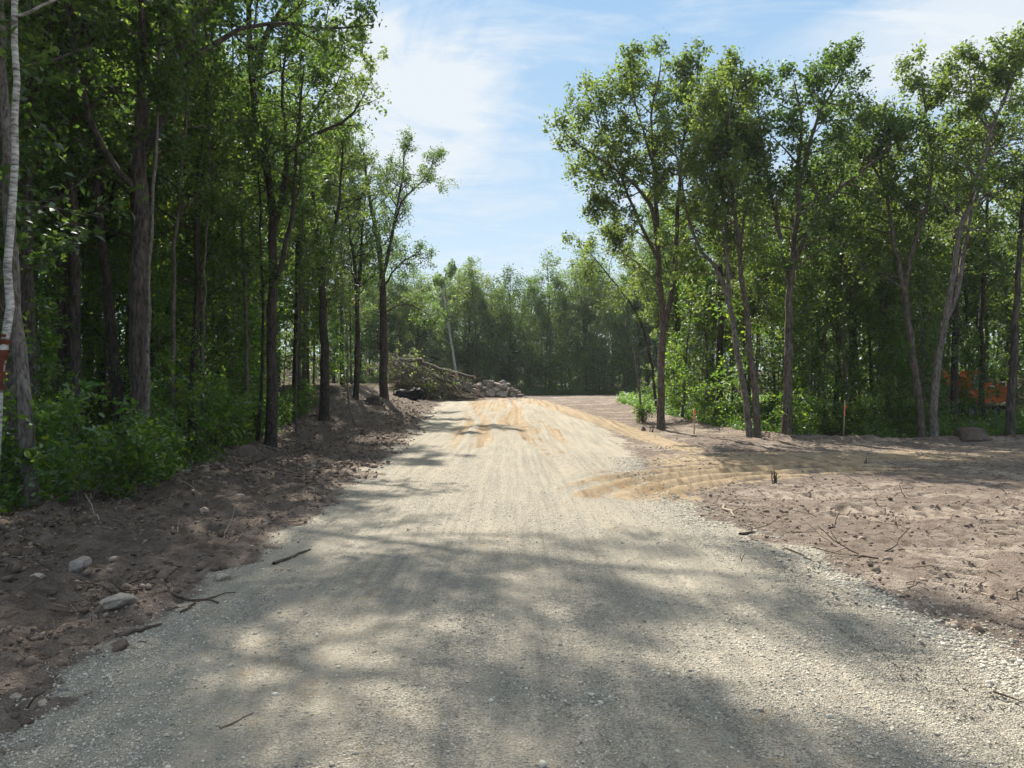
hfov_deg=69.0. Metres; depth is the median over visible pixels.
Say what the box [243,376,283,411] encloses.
shrub
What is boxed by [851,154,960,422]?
forest tree
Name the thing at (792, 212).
forest tree
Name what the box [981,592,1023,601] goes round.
twig
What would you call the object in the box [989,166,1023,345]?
forest tree
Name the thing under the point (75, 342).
slender tree
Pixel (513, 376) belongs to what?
sapling
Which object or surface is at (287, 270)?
sapling
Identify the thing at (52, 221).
forest tree
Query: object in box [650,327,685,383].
forest tree
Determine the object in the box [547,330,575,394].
sapling
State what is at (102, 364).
forest tree
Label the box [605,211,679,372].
forest tree
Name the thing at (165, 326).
sapling
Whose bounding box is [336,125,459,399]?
forked tree
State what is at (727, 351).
forest tree
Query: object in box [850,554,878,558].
stick
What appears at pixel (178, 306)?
sapling
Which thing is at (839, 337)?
forest tree
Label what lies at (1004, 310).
forest tree
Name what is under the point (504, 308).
forest tree
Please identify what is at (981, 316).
slender tree
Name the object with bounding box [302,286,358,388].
sapling
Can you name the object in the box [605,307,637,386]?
forest tree
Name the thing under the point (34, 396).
shrub
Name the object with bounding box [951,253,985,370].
forest tree
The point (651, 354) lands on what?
forest tree
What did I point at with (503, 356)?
sapling
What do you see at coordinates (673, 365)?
young tree
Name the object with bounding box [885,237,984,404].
sapling
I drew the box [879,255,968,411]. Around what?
sapling
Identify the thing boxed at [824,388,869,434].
shrub
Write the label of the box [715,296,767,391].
forest tree
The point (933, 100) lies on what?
forked tree
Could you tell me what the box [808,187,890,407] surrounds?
forest tree
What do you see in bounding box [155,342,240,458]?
shrub
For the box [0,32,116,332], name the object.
forest tree
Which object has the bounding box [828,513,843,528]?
stick
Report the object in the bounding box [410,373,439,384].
log
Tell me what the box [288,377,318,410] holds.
shrub
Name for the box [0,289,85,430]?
sapling
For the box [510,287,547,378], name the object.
forest tree
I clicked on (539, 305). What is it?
forest tree
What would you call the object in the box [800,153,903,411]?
forest tree
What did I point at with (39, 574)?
stone
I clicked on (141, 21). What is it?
oak tree
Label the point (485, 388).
field stone
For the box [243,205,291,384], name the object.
forest tree
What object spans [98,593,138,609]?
stone
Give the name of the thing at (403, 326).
sapling
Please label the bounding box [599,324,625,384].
sapling
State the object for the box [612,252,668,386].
forest tree
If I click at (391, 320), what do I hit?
forest tree
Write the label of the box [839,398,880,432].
shrub
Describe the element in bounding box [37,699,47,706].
stone
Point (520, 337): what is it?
sapling
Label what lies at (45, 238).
forest tree
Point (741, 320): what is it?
forest tree
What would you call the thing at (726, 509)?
stick
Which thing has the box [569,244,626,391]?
forest tree
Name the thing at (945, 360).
sapling
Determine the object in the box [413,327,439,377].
sapling
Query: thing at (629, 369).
sapling
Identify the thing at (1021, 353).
sapling
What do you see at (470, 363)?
sapling
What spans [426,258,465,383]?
birch tree
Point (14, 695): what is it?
stone
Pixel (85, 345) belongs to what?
sapling
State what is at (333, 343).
forest tree
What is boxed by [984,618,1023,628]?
twig
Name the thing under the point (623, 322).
sapling
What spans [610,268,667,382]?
forest tree
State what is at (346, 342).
forest tree
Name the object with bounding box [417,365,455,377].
log
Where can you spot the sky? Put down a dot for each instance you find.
(475, 78)
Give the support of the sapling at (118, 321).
on the ground
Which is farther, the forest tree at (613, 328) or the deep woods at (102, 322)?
the forest tree at (613, 328)
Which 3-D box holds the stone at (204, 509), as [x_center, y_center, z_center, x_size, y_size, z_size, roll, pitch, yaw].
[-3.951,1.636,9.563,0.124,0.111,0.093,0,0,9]
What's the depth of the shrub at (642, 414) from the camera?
29.32 m
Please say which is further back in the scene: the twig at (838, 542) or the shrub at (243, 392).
the shrub at (243, 392)
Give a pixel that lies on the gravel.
(964, 645)
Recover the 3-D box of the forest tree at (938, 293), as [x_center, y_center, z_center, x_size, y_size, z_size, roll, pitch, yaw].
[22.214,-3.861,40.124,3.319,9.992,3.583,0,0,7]
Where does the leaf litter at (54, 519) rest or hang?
on the ground
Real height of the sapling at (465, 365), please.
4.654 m
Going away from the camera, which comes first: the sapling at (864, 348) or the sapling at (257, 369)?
the sapling at (257, 369)
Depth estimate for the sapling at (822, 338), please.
34.94 m
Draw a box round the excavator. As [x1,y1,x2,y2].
[909,363,1006,416]
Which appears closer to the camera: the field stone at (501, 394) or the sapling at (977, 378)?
the sapling at (977, 378)
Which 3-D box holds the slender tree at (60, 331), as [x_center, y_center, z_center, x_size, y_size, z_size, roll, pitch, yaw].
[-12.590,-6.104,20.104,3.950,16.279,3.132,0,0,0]
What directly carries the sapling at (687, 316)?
on the ground
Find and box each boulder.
[363,395,383,404]
[954,427,992,441]
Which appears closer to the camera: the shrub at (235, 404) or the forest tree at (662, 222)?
the shrub at (235, 404)
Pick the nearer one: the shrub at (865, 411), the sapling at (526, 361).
the shrub at (865, 411)
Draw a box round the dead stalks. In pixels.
[771,471,780,483]
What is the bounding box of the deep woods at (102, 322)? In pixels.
[20,191,293,407]
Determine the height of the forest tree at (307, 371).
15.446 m
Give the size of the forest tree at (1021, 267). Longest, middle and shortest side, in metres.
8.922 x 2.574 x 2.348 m
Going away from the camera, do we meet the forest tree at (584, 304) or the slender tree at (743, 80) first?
the slender tree at (743, 80)
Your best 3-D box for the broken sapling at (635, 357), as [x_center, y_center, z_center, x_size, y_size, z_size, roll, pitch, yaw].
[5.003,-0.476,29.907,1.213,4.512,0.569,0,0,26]
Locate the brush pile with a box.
[359,339,489,400]
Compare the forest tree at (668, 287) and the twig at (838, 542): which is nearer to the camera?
the twig at (838, 542)
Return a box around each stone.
[9,692,21,698]
[31,573,44,577]
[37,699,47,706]
[59,687,67,691]
[68,559,84,572]
[78,556,91,566]
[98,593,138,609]
[112,638,128,652]
[200,507,208,513]
[215,573,230,580]
[236,445,258,457]
[474,383,482,388]
[482,386,488,391]
[485,390,495,397]
[486,383,493,388]
[495,390,507,397]
[498,383,507,389]
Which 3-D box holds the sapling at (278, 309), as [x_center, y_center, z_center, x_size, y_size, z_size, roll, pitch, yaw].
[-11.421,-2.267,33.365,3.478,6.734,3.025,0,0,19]
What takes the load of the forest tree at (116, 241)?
on the ground
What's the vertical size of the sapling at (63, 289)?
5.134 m
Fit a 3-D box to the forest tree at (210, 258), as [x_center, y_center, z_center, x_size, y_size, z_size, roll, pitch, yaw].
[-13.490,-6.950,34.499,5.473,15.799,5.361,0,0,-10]
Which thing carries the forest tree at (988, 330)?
on the ground
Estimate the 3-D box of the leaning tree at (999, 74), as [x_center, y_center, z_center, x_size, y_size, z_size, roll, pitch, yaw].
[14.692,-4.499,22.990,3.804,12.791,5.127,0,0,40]
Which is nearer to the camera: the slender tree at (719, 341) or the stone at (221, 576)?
the stone at (221, 576)
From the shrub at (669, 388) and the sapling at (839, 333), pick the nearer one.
the sapling at (839, 333)
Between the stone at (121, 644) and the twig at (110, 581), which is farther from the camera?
the twig at (110, 581)
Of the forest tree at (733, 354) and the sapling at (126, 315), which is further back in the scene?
the forest tree at (733, 354)
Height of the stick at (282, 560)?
0.029 m
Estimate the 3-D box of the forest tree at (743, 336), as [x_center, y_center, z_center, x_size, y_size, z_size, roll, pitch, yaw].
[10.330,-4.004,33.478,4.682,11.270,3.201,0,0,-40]
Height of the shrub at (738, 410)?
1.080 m
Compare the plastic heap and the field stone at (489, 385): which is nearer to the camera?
the plastic heap
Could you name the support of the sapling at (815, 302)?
on the ground
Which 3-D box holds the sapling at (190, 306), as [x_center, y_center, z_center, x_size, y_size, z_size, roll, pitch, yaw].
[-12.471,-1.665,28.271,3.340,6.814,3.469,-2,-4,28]
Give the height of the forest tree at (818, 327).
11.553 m
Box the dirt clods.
[0,385,1023,754]
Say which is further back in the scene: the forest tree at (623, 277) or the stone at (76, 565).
the forest tree at (623, 277)
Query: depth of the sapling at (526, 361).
70.38 m
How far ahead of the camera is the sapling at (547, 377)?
70.27 m
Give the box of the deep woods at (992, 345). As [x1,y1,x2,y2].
[797,220,1023,402]
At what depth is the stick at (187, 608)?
5.37 m
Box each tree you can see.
[0,0,79,506]
[0,0,122,345]
[0,0,140,486]
[0,0,149,462]
[0,0,157,463]
[0,0,163,390]
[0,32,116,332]
[0,47,6,57]
[8,2,64,160]
[16,7,94,261]
[16,138,85,420]
[18,0,386,441]
[18,8,154,427]
[19,7,96,436]
[21,1,190,420]
[22,1,155,437]
[35,5,104,440]
[35,195,57,365]
[36,1,178,444]
[36,42,130,385]
[40,0,227,363]
[48,56,126,399]
[55,35,193,424]
[64,106,129,406]
[98,0,205,454]
[103,22,240,375]
[106,0,271,454]
[108,0,289,447]
[114,163,177,385]
[115,29,253,412]
[158,96,249,379]
[163,1,283,441]
[164,0,284,449]
[164,0,391,446]
[164,60,252,377]
[164,67,264,380]
[184,99,304,441]
[192,102,268,386]
[203,57,297,390]
[231,146,303,388]
[235,0,388,397]
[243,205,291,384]
[249,153,302,384]
[255,171,295,341]
[263,155,343,432]
[266,132,351,389]
[275,112,396,420]
[277,133,342,383]
[281,289,319,368]
[289,181,346,382]
[301,232,334,383]
[314,120,382,384]
[317,316,351,382]
[318,289,354,382]
[321,170,400,399]
[328,276,354,374]
[333,212,377,383]
[333,227,394,366]
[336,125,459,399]
[336,294,374,375]
[346,265,396,378]
[346,275,406,369]
[359,288,379,378]
[360,288,398,371]
[367,234,411,379]
[376,282,421,354]
[386,273,415,361]
[386,287,439,361]
[390,260,446,358]
[420,261,501,379]
[420,277,460,377]
[423,273,467,368]
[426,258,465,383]
[431,298,461,366]
[449,255,487,380]
[452,271,481,371]
[453,276,506,382]
[456,275,512,379]
[480,312,511,379]
[482,284,521,382]
[483,263,543,383]
[491,304,527,379]
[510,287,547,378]
[511,275,546,379]
[516,282,566,392]
[518,321,539,386]
[524,309,564,386]
[526,246,583,384]
[538,32,746,429]
[545,294,573,370]
[549,260,623,388]
[551,271,585,386]
[551,290,587,390]
[559,230,658,411]
[564,245,610,387]
[567,258,618,385]
[568,264,606,390]
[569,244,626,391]
[572,307,600,383]
[593,286,637,384]
[597,285,641,385]
[603,263,648,386]
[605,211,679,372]
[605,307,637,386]
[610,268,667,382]
[611,283,667,388]
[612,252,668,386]
[627,257,683,386]
[631,71,779,437]
[632,187,713,394]
[635,224,710,401]
[641,207,723,396]
[644,313,702,382]
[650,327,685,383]
[654,255,740,416]
[661,121,788,413]
[668,208,729,374]
[668,302,710,385]
[676,45,800,437]
[684,217,748,382]
[691,310,727,373]
[696,310,715,376]
[701,31,938,434]
[707,185,774,381]
[715,292,736,397]
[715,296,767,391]
[723,184,785,394]
[723,205,774,366]
[725,236,762,387]
[726,261,760,401]
[730,137,829,405]
[731,178,790,390]
[733,261,769,396]
[749,191,823,403]
[759,231,821,363]
[769,148,877,402]
[777,221,823,364]
[786,225,834,406]
[793,242,817,390]
[798,170,899,422]
[800,141,927,431]
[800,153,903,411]
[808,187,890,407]
[813,33,967,436]
[820,302,861,409]
[824,114,896,413]
[824,170,913,405]
[827,189,877,403]
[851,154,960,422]
[854,198,918,418]
[882,145,981,403]
[889,206,971,362]
[896,219,945,394]
[906,20,1023,436]
[911,93,1011,428]
[911,240,951,405]
[912,172,994,405]
[918,220,941,399]
[937,114,1023,422]
[940,209,1013,381]
[948,193,1014,368]
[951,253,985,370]
[959,71,1023,435]
[961,203,1008,379]
[963,235,1004,379]
[975,189,1023,388]
[986,230,1023,396]
[988,231,1012,379]
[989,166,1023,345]
[995,250,1022,321]
[999,209,1023,330]
[1005,235,1023,278]
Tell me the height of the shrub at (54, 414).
1.797 m
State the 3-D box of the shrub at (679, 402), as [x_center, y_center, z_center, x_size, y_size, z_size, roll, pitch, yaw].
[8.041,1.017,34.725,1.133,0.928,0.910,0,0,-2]
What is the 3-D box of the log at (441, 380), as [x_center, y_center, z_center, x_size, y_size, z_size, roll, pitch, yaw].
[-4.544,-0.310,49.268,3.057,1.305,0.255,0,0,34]
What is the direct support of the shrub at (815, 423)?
on the ground
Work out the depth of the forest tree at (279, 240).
44.50 m
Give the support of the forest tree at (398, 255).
on the ground
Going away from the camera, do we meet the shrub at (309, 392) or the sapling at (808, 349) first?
the shrub at (309, 392)
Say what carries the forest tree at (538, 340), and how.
on the ground
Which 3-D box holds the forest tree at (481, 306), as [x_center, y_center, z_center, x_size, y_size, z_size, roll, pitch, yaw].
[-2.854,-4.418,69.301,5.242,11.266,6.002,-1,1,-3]
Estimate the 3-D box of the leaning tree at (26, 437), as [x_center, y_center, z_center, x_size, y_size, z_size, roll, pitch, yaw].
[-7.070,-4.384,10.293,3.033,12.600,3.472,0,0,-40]
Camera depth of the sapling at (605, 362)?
68.11 m
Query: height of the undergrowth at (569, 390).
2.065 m
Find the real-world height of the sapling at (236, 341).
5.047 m
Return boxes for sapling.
[0,255,89,434]
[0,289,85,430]
[0,291,64,427]
[16,116,81,380]
[20,246,87,394]
[36,276,118,403]
[37,250,103,399]
[40,211,160,424]
[40,322,81,392]
[48,255,125,416]
[49,283,120,398]
[85,243,160,382]
[94,271,154,367]
[106,249,170,374]
[108,259,213,426]
[116,277,189,399]
[117,236,230,410]
[118,270,191,398]
[119,282,198,395]
[154,244,209,369]
[154,315,187,386]
[155,250,229,413]
[168,325,209,400]
[175,205,297,437]
[178,253,256,382]
[186,282,240,374]
[187,236,260,355]
[205,301,266,408]
[209,274,281,371]
[211,322,265,400]
[213,264,291,385]
[218,298,284,402]
[238,270,284,382]
[252,184,357,403]
[265,234,343,388]
[276,259,311,390]
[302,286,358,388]
[328,238,371,424]
[387,310,408,371]
[389,308,421,362]
[401,313,438,363]
[402,341,421,364]
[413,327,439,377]
[422,324,450,362]
[427,318,458,368]
[435,330,456,374]
[439,347,459,383]
[448,330,475,381]
[449,347,473,386]
[461,343,481,380]
[466,345,488,389]
[466,350,480,388]
[475,345,494,389]
[478,321,508,385]
[480,358,497,387]
[481,347,502,386]
[496,359,514,387]
[499,319,534,387]
[501,355,522,386]
[504,313,533,382]
[515,356,529,390]
[519,308,558,391]
[520,340,542,385]
[526,342,551,386]
[537,335,567,388]
[538,346,554,386]
[542,360,554,388]
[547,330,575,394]
[555,317,582,381]
[587,351,606,392]
[594,343,617,389]
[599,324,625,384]
[608,335,635,388]
[611,314,639,383]
[620,319,650,421]
[621,349,639,389]
[623,349,645,389]
[626,343,645,388]
[629,359,646,388]
[666,235,752,407]
[670,278,732,399]
[673,271,753,410]
[702,241,808,410]
[709,342,746,402]
[731,260,819,404]
[752,294,826,415]
[768,185,875,426]
[772,262,846,424]
[773,318,831,397]
[793,312,832,401]
[797,322,840,407]
[800,304,862,407]
[826,297,904,414]
[832,285,929,403]
[846,302,907,406]
[857,290,907,402]
[858,218,964,429]
[860,308,916,402]
[865,242,961,410]
[866,230,978,401]
[868,334,925,424]
[869,311,927,407]
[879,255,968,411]
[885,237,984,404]
[897,308,960,402]
[946,333,1008,423]
[951,329,1008,416]
[973,236,1023,383]
[998,301,1023,404]
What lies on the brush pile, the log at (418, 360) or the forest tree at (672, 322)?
the log at (418, 360)
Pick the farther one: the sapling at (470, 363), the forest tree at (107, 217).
the sapling at (470, 363)
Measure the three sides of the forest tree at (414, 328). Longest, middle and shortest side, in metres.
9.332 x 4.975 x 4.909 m
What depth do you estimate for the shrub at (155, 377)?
19.39 m
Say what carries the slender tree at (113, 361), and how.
on the ground
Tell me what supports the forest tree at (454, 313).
on the ground
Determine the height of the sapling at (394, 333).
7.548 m
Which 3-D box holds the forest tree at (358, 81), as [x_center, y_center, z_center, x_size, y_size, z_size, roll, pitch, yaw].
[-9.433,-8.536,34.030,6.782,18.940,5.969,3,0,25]
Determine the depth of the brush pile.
49.15 m
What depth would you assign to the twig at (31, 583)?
5.25 m
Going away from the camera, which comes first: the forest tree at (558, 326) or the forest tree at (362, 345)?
the forest tree at (362, 345)
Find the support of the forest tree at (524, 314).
on the ground
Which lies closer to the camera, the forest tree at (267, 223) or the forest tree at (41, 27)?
the forest tree at (41, 27)
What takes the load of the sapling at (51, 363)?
on the ground
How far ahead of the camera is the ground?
5.58 m
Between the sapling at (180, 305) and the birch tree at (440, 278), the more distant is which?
the birch tree at (440, 278)
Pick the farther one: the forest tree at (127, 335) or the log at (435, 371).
the log at (435, 371)
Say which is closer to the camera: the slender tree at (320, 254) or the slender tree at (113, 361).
the slender tree at (113, 361)
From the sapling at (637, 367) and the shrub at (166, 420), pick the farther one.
the sapling at (637, 367)
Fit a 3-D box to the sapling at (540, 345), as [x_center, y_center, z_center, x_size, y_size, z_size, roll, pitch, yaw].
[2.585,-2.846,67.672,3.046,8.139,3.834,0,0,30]
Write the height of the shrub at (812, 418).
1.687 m
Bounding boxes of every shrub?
[0,383,62,471]
[0,391,73,503]
[2,353,110,491]
[17,373,168,504]
[73,418,187,499]
[95,380,207,458]
[114,408,203,483]
[119,358,194,446]
[151,403,188,441]
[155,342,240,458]
[166,397,199,439]
[187,391,256,451]
[189,391,249,450]
[198,380,271,445]
[216,378,266,439]
[229,382,265,415]
[239,401,279,435]
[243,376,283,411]
[278,386,308,417]
[278,389,300,423]
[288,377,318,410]
[629,402,653,423]
[635,381,656,402]
[650,371,682,404]
[654,370,699,408]
[672,396,690,407]
[677,363,730,423]
[685,377,703,406]
[689,373,724,408]
[703,402,727,422]
[715,397,740,419]
[729,399,752,421]
[730,391,763,412]
[752,404,781,425]
[760,394,781,418]
[770,389,817,431]
[772,386,827,433]
[779,386,829,423]
[800,411,826,433]
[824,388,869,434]
[833,379,884,434]
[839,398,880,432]
[888,394,938,431]
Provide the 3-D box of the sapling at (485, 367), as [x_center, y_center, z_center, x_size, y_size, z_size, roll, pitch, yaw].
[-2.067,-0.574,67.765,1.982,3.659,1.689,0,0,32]
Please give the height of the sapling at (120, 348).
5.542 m
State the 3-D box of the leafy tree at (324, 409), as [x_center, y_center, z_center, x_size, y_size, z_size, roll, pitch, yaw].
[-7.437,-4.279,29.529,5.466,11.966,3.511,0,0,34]
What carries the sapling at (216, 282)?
on the ground
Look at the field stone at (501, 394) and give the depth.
53.56 m
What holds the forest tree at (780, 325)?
on the ground
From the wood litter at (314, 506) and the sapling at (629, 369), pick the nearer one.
the wood litter at (314, 506)
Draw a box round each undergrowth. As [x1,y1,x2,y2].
[0,388,332,512]
[338,374,710,394]
[615,390,1023,437]
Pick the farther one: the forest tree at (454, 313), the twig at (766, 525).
the forest tree at (454, 313)
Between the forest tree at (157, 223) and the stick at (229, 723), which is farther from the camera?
the forest tree at (157, 223)
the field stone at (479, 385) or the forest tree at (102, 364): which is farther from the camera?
the field stone at (479, 385)
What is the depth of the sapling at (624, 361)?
67.86 m
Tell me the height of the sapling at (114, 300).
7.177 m
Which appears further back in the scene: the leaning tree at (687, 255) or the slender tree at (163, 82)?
the leaning tree at (687, 255)
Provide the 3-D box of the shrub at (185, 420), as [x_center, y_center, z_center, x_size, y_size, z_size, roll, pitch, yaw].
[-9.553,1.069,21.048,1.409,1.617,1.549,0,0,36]
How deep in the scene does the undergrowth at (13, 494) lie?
16.33 m
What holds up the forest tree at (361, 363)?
on the ground
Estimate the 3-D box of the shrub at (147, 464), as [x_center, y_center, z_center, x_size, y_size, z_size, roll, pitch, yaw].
[-5.548,1.095,10.736,1.478,1.212,1.188,0,0,40]
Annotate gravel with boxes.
[0,455,1023,767]
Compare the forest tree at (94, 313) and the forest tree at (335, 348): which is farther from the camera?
the forest tree at (335, 348)
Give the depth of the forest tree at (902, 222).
27.51 m
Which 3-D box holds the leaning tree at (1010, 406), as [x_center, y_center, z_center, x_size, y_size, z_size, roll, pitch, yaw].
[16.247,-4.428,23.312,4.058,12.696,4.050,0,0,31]
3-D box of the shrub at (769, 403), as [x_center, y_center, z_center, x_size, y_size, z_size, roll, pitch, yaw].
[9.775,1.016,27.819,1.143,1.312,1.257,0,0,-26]
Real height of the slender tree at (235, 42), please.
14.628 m
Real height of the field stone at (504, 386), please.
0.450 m
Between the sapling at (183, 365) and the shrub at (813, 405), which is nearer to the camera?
the shrub at (813, 405)
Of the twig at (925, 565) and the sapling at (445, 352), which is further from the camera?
the sapling at (445, 352)
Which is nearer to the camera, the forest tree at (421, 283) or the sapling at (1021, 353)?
the sapling at (1021, 353)
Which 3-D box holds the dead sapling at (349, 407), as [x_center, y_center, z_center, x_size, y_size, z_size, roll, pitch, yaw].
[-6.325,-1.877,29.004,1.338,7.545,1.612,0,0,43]
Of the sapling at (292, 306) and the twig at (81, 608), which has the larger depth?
the sapling at (292, 306)
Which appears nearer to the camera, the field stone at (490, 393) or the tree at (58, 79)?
the tree at (58, 79)
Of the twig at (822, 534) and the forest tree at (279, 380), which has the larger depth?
the forest tree at (279, 380)
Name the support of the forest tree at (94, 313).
on the ground
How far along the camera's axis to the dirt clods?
9.65 m
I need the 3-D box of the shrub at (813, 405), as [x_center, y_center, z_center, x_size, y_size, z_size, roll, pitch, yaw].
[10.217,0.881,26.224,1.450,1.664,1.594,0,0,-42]
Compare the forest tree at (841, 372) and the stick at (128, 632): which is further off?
the forest tree at (841, 372)
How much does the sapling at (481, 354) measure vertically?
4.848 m
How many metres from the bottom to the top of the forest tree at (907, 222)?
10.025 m
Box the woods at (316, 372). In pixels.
[102,272,896,392]
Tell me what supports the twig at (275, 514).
on the ground
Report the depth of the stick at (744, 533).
8.13 m
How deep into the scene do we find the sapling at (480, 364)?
69.18 m
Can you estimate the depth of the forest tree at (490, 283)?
73.21 m
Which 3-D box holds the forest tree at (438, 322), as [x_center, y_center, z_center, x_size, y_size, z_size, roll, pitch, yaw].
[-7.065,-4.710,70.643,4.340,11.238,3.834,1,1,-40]
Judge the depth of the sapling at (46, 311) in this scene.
27.57 m
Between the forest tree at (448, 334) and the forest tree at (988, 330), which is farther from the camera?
the forest tree at (448, 334)
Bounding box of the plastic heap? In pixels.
[393,387,426,399]
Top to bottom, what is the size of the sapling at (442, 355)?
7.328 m
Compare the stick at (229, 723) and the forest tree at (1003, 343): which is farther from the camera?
the forest tree at (1003, 343)
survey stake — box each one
[693,408,695,433]
[843,400,846,435]
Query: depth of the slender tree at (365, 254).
36.92 m
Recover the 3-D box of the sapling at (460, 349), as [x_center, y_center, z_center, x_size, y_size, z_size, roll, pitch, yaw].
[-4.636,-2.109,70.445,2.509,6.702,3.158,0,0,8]
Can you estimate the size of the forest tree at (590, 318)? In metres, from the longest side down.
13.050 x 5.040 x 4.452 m
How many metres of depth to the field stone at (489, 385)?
54.07 m
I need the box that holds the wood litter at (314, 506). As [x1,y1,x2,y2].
[0,426,1022,712]
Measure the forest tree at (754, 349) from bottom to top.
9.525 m
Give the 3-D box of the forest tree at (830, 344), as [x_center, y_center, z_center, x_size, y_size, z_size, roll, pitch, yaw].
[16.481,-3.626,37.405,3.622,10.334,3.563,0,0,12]
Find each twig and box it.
[1,571,59,601]
[35,560,85,570]
[55,598,100,615]
[69,578,111,592]
[75,578,142,590]
[85,493,100,522]
[257,504,293,521]
[747,513,787,529]
[802,520,837,546]
[813,547,845,554]
[818,526,859,553]
[885,527,909,550]
[903,565,950,571]
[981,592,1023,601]
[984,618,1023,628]
[1004,603,1023,613]
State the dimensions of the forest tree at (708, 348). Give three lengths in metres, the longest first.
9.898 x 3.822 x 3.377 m
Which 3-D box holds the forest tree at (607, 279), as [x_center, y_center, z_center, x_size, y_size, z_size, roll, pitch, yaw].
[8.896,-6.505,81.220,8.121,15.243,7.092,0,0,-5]
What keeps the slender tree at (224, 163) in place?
on the ground
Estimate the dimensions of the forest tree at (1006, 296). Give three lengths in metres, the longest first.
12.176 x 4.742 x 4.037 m
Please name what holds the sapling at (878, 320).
on the ground
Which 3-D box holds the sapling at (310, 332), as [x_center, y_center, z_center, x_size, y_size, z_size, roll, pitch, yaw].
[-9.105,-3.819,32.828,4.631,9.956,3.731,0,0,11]
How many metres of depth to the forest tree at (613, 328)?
75.23 m
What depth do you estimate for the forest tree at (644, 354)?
77.08 m
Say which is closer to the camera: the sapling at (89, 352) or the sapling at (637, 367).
the sapling at (89, 352)
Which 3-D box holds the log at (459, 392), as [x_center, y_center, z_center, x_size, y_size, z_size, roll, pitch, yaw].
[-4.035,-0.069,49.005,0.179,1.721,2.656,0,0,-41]
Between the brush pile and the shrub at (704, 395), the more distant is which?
the brush pile
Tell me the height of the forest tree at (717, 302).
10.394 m
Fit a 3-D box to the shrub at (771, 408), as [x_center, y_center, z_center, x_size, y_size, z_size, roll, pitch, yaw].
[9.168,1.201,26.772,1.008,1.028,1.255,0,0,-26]
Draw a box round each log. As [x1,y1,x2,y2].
[396,360,424,376]
[399,358,423,362]
[406,365,435,375]
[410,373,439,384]
[417,362,457,375]
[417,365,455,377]
[425,366,475,378]
[426,371,460,388]
[441,373,462,395]
[448,378,481,395]
[451,377,475,389]
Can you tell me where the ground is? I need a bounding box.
[0,350,1023,767]
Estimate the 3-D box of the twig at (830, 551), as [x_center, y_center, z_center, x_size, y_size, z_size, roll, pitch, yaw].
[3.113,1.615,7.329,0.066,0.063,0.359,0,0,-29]
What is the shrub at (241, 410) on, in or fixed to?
on the ground
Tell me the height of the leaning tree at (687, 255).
11.713 m
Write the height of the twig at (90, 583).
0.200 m
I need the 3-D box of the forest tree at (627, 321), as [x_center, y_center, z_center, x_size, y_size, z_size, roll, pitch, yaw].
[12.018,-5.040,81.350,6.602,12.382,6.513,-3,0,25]
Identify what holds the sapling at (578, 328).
on the ground
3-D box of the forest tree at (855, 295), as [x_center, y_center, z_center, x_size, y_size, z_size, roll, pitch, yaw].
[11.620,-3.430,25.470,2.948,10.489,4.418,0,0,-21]
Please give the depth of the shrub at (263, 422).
24.35 m
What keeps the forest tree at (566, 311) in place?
on the ground
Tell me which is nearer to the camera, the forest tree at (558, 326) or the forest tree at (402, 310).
the forest tree at (402, 310)
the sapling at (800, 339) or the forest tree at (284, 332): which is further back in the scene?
the forest tree at (284, 332)
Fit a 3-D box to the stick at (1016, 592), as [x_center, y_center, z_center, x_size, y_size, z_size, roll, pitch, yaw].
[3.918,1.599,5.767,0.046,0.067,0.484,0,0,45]
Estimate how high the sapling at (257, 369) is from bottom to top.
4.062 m
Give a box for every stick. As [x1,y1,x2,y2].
[0,516,25,542]
[115,623,161,637]
[138,567,181,575]
[160,589,235,602]
[180,600,200,612]
[219,712,253,727]
[227,456,278,468]
[272,549,310,564]
[722,504,744,516]
[738,525,755,534]
[782,546,814,561]
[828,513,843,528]
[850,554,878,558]
[993,690,1023,702]
[1010,587,1023,599]
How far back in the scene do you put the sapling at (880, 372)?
32.93 m
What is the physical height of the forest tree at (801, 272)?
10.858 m
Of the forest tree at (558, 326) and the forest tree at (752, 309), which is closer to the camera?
the forest tree at (752, 309)
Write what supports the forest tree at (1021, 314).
on the ground
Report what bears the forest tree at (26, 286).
on the ground
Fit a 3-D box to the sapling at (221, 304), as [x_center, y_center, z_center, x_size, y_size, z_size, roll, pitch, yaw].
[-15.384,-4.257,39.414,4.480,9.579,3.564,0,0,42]
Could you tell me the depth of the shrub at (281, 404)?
27.44 m
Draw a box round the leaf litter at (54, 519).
[0,416,1023,560]
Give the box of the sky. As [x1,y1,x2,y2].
[39,0,1023,370]
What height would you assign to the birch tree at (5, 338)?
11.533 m
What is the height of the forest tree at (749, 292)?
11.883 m
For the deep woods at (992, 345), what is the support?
on the ground
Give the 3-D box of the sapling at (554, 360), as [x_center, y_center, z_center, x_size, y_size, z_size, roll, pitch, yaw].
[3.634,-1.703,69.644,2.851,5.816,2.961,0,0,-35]
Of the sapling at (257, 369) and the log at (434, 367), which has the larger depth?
the log at (434, 367)
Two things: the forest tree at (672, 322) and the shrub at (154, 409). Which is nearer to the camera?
the shrub at (154, 409)
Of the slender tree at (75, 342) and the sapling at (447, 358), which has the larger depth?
the sapling at (447, 358)
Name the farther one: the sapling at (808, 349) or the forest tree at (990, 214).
the forest tree at (990, 214)
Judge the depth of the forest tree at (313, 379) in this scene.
51.82 m
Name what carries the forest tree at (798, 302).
on the ground
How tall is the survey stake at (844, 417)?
1.267 m
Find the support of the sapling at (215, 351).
on the ground
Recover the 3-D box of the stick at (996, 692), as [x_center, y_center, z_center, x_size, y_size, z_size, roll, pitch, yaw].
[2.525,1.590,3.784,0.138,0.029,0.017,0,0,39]
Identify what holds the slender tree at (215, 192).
on the ground
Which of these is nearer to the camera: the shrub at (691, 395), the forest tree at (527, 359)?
the shrub at (691, 395)
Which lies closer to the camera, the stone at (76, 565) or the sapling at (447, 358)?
the stone at (76, 565)
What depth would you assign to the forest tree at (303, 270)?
49.10 m
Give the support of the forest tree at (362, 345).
on the ground

